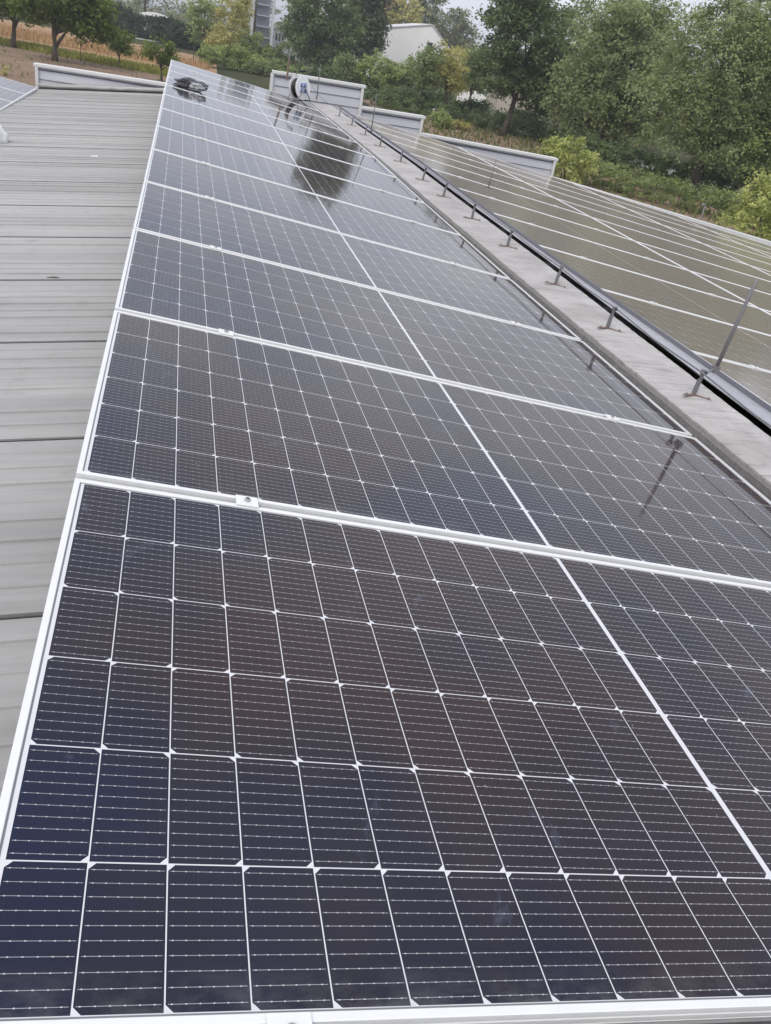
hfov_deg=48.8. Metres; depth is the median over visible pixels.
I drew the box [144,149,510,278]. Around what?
solar module
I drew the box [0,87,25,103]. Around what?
solar module
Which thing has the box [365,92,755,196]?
path
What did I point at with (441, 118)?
yellow shrub
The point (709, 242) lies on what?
solar module
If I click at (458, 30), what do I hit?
tree
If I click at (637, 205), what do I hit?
solar module
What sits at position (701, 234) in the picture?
solar module
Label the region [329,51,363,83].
leafy bush
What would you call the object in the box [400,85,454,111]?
dark undergrowth
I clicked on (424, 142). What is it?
solar module
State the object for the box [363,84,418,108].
dark undergrowth
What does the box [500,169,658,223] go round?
solar module
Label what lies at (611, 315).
conductor holder
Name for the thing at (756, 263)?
solar module
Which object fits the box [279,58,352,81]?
leafy bush
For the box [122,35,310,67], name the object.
road
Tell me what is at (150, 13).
pale shed
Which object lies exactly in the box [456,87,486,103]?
garden wall
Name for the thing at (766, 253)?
solar module
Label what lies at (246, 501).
panel clamp
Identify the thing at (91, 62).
grass verge
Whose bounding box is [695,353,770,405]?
solar module
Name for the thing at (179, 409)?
solar module
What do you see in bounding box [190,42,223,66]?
leafy bush
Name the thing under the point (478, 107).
dark undergrowth
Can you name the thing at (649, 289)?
solar module
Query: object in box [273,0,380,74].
broadleaf tree
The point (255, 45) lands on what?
leafy bush
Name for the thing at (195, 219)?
solar module
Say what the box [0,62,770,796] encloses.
solar roof building
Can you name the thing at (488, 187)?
lightning rod
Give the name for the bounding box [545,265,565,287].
conductor holder
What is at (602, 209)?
solar module
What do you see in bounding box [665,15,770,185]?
shade tree
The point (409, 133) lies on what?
solar module
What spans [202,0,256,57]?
bushy tree
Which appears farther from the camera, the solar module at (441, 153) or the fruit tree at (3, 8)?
the fruit tree at (3, 8)
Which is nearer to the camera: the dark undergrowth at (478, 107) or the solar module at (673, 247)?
the solar module at (673, 247)
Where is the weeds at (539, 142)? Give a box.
[380,103,732,225]
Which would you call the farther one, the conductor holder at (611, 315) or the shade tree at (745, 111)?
the shade tree at (745, 111)
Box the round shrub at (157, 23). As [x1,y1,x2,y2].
[145,15,185,42]
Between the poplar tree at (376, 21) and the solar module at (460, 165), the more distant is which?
the poplar tree at (376, 21)
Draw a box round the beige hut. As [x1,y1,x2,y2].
[484,87,541,120]
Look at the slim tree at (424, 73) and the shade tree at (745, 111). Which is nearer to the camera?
the shade tree at (745, 111)
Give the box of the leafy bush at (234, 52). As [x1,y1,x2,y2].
[201,40,270,73]
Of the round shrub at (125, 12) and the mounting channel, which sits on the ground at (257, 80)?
the round shrub at (125, 12)
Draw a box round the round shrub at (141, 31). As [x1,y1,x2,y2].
[123,13,165,39]
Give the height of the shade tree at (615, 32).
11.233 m
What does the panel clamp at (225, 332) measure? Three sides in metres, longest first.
0.050 x 0.043 x 0.023 m
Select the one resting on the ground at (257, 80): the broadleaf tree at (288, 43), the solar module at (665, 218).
the broadleaf tree at (288, 43)
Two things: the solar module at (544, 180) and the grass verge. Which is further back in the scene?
the grass verge
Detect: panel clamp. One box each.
[210,245,220,250]
[218,328,233,335]
[235,494,258,507]
[266,1012,312,1023]
[605,414,619,420]
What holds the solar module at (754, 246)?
on the mounting channel
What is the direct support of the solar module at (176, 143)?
on the solar roof building at (68, 206)
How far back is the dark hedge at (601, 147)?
52.65 m
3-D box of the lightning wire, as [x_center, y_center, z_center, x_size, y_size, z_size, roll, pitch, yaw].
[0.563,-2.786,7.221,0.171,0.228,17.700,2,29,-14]
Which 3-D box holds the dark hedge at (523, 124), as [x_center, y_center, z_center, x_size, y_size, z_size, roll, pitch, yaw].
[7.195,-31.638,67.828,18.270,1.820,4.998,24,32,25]
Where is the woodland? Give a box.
[111,0,704,112]
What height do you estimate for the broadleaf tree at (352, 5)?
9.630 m
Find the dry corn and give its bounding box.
[0,23,212,69]
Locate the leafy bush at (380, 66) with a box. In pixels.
[351,47,410,90]
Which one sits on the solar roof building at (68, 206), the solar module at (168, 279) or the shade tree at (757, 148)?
the solar module at (168, 279)
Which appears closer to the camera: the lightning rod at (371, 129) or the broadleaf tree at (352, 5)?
the lightning rod at (371, 129)
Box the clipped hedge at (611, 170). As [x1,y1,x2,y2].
[564,157,762,229]
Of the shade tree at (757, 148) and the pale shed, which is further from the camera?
the pale shed
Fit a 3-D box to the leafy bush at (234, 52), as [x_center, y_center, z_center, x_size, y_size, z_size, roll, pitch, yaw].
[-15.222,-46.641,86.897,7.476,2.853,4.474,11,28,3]
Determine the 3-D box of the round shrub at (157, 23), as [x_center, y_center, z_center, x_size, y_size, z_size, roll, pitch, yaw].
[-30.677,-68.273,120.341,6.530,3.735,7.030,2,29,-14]
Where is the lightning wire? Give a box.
[312,87,770,426]
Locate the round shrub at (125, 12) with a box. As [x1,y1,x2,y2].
[102,1,142,34]
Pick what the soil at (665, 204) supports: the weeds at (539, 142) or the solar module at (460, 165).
the weeds at (539, 142)
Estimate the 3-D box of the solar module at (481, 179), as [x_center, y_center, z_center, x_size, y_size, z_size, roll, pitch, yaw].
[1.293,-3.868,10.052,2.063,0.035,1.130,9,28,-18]
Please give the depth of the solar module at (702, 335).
5.07 m
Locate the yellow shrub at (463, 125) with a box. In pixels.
[448,118,472,130]
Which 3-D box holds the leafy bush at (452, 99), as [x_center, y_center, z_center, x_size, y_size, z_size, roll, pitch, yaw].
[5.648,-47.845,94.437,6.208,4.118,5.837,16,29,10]
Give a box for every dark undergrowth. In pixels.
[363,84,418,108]
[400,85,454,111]
[442,97,493,119]
[490,106,538,130]
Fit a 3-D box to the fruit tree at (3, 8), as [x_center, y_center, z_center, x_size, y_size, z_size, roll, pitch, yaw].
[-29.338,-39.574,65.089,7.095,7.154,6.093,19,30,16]
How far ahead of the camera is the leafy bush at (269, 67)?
85.73 m
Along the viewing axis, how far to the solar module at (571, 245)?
7.11 m
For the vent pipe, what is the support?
attached to the solar roof building at (68, 206)
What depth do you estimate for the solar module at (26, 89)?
13.17 m
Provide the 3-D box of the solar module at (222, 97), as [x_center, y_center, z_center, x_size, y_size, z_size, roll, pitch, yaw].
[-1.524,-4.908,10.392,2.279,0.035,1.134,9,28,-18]
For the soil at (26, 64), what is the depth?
59.97 m
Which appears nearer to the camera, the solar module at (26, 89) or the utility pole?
the solar module at (26, 89)
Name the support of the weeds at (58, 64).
on the soil at (26, 64)
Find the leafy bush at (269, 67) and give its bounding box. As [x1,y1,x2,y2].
[246,53,314,76]
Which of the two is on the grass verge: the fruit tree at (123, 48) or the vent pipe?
the fruit tree at (123, 48)
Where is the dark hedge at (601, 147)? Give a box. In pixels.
[548,128,770,199]
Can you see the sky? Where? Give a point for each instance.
(464, 4)
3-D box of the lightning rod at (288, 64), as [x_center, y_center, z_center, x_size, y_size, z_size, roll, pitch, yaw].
[-1.654,-7.643,14.494,0.043,0.507,0.035,2,29,-14]
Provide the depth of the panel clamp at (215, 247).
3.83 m
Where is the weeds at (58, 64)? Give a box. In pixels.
[1,45,160,84]
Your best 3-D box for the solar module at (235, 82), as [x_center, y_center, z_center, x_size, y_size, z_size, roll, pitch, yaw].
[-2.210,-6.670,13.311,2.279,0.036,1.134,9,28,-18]
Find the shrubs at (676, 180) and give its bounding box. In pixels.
[564,154,759,208]
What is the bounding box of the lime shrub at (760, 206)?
[711,168,770,240]
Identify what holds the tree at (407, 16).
on the ground at (257, 80)
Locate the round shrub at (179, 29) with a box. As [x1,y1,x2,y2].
[164,21,205,50]
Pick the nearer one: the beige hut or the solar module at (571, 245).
the solar module at (571, 245)
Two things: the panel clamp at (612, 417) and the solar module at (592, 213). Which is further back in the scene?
the solar module at (592, 213)
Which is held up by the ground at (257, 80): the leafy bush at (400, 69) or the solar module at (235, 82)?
the leafy bush at (400, 69)
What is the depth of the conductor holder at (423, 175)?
8.29 m
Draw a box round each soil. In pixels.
[0,45,166,86]
[363,100,768,239]
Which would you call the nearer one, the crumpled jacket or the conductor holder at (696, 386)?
the conductor holder at (696, 386)
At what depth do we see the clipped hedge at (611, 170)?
41.13 m
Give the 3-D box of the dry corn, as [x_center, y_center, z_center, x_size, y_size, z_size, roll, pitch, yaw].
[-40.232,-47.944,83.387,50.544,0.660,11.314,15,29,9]
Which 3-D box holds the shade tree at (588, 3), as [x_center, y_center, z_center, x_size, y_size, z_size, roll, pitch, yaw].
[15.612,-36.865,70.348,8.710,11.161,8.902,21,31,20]
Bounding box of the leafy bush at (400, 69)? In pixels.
[372,57,423,93]
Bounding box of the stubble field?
[0,19,216,73]
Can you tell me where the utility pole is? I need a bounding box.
[252,0,257,43]
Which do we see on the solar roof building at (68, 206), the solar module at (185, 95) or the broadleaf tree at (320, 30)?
the solar module at (185, 95)
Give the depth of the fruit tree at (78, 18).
59.56 m
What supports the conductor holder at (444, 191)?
on the solar roof building at (68, 206)
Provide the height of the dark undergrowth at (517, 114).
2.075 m
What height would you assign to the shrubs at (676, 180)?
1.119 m
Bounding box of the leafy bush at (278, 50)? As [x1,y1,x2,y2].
[258,41,305,68]
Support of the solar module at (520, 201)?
on the solar roof building at (68, 206)
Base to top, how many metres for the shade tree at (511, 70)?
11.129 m
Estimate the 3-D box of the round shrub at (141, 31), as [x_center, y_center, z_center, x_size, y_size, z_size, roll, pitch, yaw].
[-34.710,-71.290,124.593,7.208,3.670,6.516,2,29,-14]
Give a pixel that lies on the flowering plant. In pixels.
(4, 72)
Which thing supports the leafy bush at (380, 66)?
on the ground at (257, 80)
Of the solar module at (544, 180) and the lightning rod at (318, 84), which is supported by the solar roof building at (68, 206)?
the lightning rod at (318, 84)
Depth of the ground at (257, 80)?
78.59 m
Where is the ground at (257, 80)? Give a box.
[1,0,770,432]
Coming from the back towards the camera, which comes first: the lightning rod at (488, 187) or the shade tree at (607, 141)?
the shade tree at (607, 141)
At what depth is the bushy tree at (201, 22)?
108.57 m
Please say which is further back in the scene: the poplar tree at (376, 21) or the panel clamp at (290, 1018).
the poplar tree at (376, 21)
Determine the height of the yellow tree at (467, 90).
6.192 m
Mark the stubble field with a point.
(48, 30)
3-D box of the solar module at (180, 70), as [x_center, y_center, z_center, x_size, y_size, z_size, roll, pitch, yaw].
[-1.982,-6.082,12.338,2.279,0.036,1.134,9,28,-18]
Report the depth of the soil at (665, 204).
49.25 m
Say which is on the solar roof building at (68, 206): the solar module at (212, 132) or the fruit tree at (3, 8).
the solar module at (212, 132)
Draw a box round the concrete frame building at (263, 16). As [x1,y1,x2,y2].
[239,0,299,61]
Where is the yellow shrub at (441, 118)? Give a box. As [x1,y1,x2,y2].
[426,107,453,128]
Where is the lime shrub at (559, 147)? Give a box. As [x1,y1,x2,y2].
[536,132,599,183]
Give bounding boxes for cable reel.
[288,70,310,100]
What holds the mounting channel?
on the solar roof building at (68, 206)
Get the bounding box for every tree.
[0,0,46,47]
[5,0,126,61]
[106,28,137,62]
[135,35,187,81]
[181,0,225,46]
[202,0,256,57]
[235,0,254,41]
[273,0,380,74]
[277,0,323,59]
[320,0,371,56]
[344,0,403,81]
[384,0,431,23]
[398,40,450,106]
[409,0,452,32]
[417,39,470,112]
[436,6,485,53]
[438,43,477,107]
[451,42,495,115]
[460,0,584,136]
[508,0,623,129]
[534,0,697,156]
[554,0,699,143]
[615,0,770,189]
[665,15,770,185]
[703,57,770,177]
[720,80,770,191]
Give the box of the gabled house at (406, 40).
[357,23,449,82]
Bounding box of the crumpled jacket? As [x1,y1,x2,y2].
[173,77,208,91]
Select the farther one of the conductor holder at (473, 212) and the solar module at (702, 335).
the conductor holder at (473, 212)
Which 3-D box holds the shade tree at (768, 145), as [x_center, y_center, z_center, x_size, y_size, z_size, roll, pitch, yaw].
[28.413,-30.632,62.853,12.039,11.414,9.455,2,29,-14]
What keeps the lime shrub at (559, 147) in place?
on the soil at (665, 204)
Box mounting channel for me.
[624,1018,770,1023]
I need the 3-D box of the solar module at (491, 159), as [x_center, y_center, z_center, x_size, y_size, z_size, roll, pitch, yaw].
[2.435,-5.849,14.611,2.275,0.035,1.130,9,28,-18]
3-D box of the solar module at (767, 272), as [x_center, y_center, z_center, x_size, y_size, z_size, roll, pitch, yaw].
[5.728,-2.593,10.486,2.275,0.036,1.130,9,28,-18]
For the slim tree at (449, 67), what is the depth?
70.96 m
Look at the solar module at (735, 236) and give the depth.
16.02 m
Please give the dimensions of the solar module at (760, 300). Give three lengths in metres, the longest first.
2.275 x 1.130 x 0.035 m
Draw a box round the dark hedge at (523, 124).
[371,90,572,140]
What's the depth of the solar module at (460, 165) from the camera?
11.02 m
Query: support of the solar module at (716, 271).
on the mounting channel
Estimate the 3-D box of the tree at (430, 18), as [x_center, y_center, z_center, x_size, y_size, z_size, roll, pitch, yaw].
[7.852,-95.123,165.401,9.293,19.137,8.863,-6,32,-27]
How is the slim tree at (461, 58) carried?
on the soil at (665, 204)
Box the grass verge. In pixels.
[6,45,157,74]
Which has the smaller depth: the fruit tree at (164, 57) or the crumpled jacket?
the crumpled jacket
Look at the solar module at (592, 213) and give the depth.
10.71 m
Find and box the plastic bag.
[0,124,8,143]
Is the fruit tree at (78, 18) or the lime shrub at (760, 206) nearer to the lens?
the lime shrub at (760, 206)
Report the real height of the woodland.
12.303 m
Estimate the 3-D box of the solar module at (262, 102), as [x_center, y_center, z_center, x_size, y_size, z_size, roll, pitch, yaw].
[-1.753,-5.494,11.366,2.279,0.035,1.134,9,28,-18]
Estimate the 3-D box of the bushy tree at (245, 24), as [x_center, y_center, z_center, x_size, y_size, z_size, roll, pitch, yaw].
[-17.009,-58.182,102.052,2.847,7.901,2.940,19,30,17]
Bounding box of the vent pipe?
[700,203,705,219]
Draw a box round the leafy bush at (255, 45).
[234,28,275,62]
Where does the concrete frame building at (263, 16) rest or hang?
on the ground at (257, 80)
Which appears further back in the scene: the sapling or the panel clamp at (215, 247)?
the sapling
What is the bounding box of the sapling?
[74,38,85,60]
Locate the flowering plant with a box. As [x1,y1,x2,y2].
[0,63,8,75]
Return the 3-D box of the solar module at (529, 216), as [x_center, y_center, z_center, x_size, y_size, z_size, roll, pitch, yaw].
[1.748,-2.699,8.120,2.063,0.035,1.130,9,28,-18]
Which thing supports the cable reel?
on the solar module at (235, 82)
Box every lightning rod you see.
[286,47,290,79]
[316,64,320,99]
[370,94,376,131]
[486,159,496,188]
[700,280,756,374]
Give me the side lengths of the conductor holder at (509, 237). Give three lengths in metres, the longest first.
0.147 x 0.120 x 0.070 m
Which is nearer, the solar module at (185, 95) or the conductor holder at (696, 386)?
the conductor holder at (696, 386)
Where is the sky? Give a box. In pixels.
[124,0,769,91]
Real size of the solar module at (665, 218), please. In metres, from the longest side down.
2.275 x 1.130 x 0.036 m
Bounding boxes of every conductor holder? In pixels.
[415,167,428,181]
[436,183,450,198]
[464,203,480,220]
[498,229,516,248]
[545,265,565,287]
[598,306,621,331]
[683,369,711,400]
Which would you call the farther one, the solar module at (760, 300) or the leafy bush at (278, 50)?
the leafy bush at (278, 50)
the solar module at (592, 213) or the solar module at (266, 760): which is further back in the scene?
the solar module at (592, 213)
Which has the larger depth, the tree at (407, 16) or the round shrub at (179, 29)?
the tree at (407, 16)
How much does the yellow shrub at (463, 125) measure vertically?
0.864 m
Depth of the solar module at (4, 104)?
11.47 m
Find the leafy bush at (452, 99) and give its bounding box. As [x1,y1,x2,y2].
[409,70,460,103]
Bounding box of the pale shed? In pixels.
[134,12,167,30]
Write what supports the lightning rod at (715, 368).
attached to the conductor holder at (696, 386)
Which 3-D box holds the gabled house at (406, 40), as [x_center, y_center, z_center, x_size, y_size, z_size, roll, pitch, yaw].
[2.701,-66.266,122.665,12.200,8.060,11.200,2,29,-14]
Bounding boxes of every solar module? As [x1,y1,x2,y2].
[0,77,36,96]
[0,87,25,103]
[0,99,12,110]
[0,478,770,1023]
[76,310,770,587]
[115,229,691,436]
[133,181,580,340]
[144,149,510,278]
[151,125,460,234]
[156,108,424,202]
[160,94,396,177]
[163,84,374,157]
[165,76,356,142]
[167,70,341,129]
[169,64,328,119]
[170,59,318,110]
[343,112,473,155]
[355,121,496,167]
[368,130,520,180]
[384,141,551,196]
[403,153,589,216]
[433,169,631,239]
[459,147,596,194]
[459,188,686,269]
[478,157,624,207]
[494,213,756,307]
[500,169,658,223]
[525,182,700,242]
[541,246,770,335]
[556,198,747,264]
[573,183,705,228]
[593,218,770,281]
[601,196,739,243]
[602,289,770,371]
[629,209,770,257]
[637,242,770,294]
[664,225,770,263]
[680,217,770,248]
[691,271,770,311]
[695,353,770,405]
[705,244,770,271]
[710,230,770,253]
[747,246,770,256]
[752,266,770,274]
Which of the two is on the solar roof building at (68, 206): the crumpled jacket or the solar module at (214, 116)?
the solar module at (214, 116)

